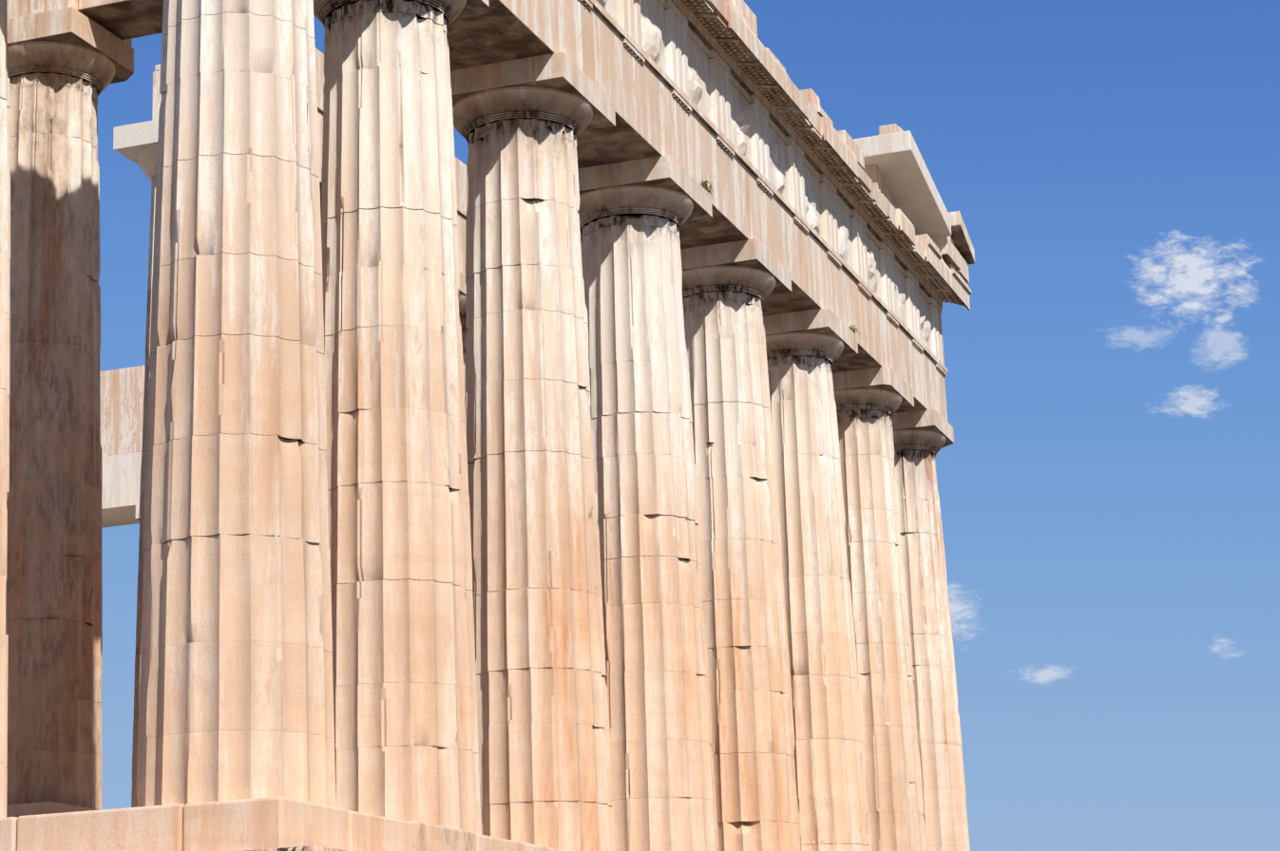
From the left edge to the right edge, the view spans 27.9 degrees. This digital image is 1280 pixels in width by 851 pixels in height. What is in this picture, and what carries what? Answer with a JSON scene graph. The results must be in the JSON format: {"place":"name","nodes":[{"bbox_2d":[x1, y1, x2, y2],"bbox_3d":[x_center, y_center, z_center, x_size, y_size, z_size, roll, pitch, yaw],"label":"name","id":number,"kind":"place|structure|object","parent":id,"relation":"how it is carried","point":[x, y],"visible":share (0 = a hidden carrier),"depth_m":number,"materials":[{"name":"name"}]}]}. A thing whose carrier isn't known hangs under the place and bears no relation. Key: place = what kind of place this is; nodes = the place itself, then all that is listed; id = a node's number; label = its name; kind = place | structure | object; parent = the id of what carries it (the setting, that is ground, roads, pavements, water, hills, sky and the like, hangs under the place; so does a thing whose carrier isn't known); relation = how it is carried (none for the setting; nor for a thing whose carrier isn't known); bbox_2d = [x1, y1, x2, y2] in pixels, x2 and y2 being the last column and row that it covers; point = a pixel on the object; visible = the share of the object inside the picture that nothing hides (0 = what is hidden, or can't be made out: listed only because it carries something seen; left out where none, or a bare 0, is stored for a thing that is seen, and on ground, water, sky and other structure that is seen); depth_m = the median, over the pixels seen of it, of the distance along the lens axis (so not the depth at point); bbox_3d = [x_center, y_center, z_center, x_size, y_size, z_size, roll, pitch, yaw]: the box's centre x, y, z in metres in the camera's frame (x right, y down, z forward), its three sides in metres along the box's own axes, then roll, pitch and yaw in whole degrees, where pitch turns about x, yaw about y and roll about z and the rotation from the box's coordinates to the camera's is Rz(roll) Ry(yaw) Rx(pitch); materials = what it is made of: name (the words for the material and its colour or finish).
{"place":"outdoors","nodes":[
{"label":"outdoors","id":0,"kind":"place"},
{"bbox_2d":[96,0,1279,850],"label":"sky","id":1,"kind":"structure","parent":0,"point":[1108,483],"materials":[{"name":"blue"}]},
{"label":"ground","id":2,"kind":"structure","parent":0,"visible":0},
{"bbox_2d":[0,797,571,850],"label":"crepidoma steps","id":3,"kind":"structure","parent":2,"relation":"on","point":[277,824],"depth_m":24.52,"materials":[{"name":"stone"}]},
{"bbox_2d":[0,0,10,818],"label":"column","id":4,"kind":"structure","parent":3,"relation":"on","point":[5,217],"depth_m":27.66,"materials":[{"name":"stone"}]},
{"bbox_2d":[6,802,101,818],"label":"cella platform","id":5,"kind":"structure","parent":3,"relation":"on","point":[31,809],"depth_m":30.15,"materials":[{"name":"stone"}]},
{"bbox_2d":[5,6,133,809],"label":"column","id":6,"kind":"structure","parent":5,"relation":"on","point":[66,66],"depth_m":32.07,"materials":[{"name":"stone"}]},
{"bbox_2d":[7,0,467,330],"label":"inner entablature","id":7,"kind":"structure","parent":6,"relation":"on","point":[125,21],"depth_m":33.67,"materials":[{"name":"stone"}]},
{"bbox_2d":[113,119,158,807],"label":"column","id":8,"kind":"structure","parent":5,"relation":"on","point":[137,143],"depth_m":36.54,"materials":[{"name":"stone"}]},
{"bbox_2d":[320,195,322,219],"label":"pronaos column","id":9,"kind":"structure","parent":5,"relation":"on","point":[320,207],"depth_m":39.99,"materials":[{"name":"stone"}]},
{"bbox_2d":[458,271,466,317],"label":"pronaos column","id":10,"kind":"structure","parent":5,"relation":"on","point":[463,298],"depth_m":44.15,"materials":[{"name":"stone"}]},
{"bbox_2d":[461,329,467,365],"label":"pronaos column","id":11,"kind":"structure","parent":5,"relation":"on","point":[464,335],"depth_m":47.46,"materials":[{"name":"stone"}]},
{"bbox_2d":[135,503,139,520],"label":"stone block","id":12,"kind":"structure","parent":3,"relation":"on","point":[137,511],"depth_m":58.83,"materials":[{"name":"stone"}]},
{"bbox_2d":[135,0,335,807],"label":"column","id":13,"kind":"structure","parent":3,"relation":"on","point":[236,697],"depth_m":25.51,"materials":[{"name":"stone"}]},
{"bbox_2d":[313,0,489,835],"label":"column","id":14,"kind":"structure","parent":3,"relation":"on","point":[405,717],"depth_m":29.11,"materials":[{"name":"stone"}]},
{"bbox_2d":[450,51,615,850],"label":"column","id":15,"kind":"structure","parent":3,"relation":"on","point":[520,125],"depth_m":33.15,"materials":[{"name":"stone"}]},
{"bbox_2d":[446,0,947,421],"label":"architrave","id":16,"kind":"object","parent":15,"relation":"on","point":[654,118],"visible":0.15,"depth_m":39.38,"materials":[{"name":"beige stone"}]},
{"bbox_2d":[580,0,947,377],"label":"taenia molding","id":17,"kind":"structure","parent":16,"relation":"on","point":[642,56],"depth_m":42.31,"materials":[{"name":"beige stone"}]},
{"bbox_2d":[596,0,931,351],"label":"metopes","id":18,"kind":"object","parent":17,"relation":"on","point":[653,33],"visible":0.69,"depth_m":43.88,"materials":[{"name":"beige stone"}]},
{"bbox_2d":[615,0,944,365],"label":"triglyphs","id":19,"kind":"object","parent":17,"relation":"on","point":[629,19],"visible":0.75,"depth_m":44.68,"materials":[{"name":"beige stone"}]},
{"bbox_2d":[670,0,971,309],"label":"cornice","id":20,"kind":"structure","parent":19,"relation":"on","point":[737,24],"depth_m":45.52,"materials":[{"name":"beige stone"}]},
{"bbox_2d":[681,0,960,304],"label":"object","id":21,"kind":"object","parent":20,"relation":"attached to","point":[715,26],"visible":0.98,"depth_m":45.39,"materials":[{"name":"beige stone"}]},
{"bbox_2d":[729,0,974,283],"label":"pediment remains","id":22,"kind":"object","parent":16,"relation":"on","point":[891,163],"visible":0.38,"depth_m":51.90,"materials":[{"name":"stone"}]},
{"bbox_2d":[577,154,718,850],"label":"column","id":23,"kind":"structure","parent":3,"relation":"on","point":[635,215],"depth_m":37.14,"materials":[{"name":"stone"}]},
{"bbox_2d":[699,180,715,196],"bbox_3d":[0.971,-3.639,39.549,0.436,0.286,0.510,-7,-15,19],"label":"plant","id":24,"kind":"object","parent":23,"relation":"on","point":[704,185],"visible":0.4,"depth_m":39.49,"materials":[{"name":"green plant"}]},
{"bbox_2d":[680,238,801,850],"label":"column","id":25,"kind":"structure","parent":3,"relation":"on","point":[729,289],"depth_m":41.11,"materials":[{"name":"stone"}]},
{"bbox_2d":[763,307,869,850],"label":"column","id":26,"kind":"structure","parent":3,"relation":"on","point":[806,350],"depth_m":45.07,"materials":[{"name":"stone"}]},
{"bbox_2d":[848,324,859,335],"bbox_3d":[3.833,-1.753,47.433,0.360,0.214,0.400,-7,-15,19],"label":"plant","id":27,"kind":"object","parent":26,"relation":"on","point":[852,329],"visible":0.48,"depth_m":47.37,"materials":[{"name":"green plant"}]},
{"bbox_2d":[832,366,927,850],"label":"column","id":28,"kind":"structure","parent":3,"relation":"on","point":[869,402],"depth_m":49.05,"materials":[{"name":"stone"}]},
{"bbox_2d":[891,408,969,850],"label":"column","id":29,"kind":"structure","parent":3,"relation":"on","point":[922,438],"depth_m":52.47,"materials":[{"name":"stone"}]},
{"bbox_3d":[2.069,5.472,54.104,2.000,10.430,2.000,-7,-15,19],"label":"column","id":30,"kind":"object","parent":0,"visible":0},
{"bbox_2d":[101,452,468,528],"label":"stone block","id":31,"kind":"structure","parent":30,"relation":"on","point":[121,486],"depth_m":59.34,"materials":[{"name":"beige stone"}]},
{"bbox_2d":[101,447,141,457],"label":"stone block","id":32,"kind":"structure","parent":31,"relation":"on","point":[123,451],"depth_m":59.46,"materials":[{"name":"beige stone"}]},
{"bbox_2d":[99,363,465,452],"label":"stone block","id":33,"kind":"structure","parent":32,"relation":"on","point":[122,419],"depth_m":59.64,"materials":[{"name":"beige stone"}]},
{"bbox_2d":[99,365,144,396],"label":"stone block","id":34,"kind":"structure","parent":33,"relation":"on","point":[124,380],"depth_m":59.88,"materials":[{"name":"beige stone"}]}
]}

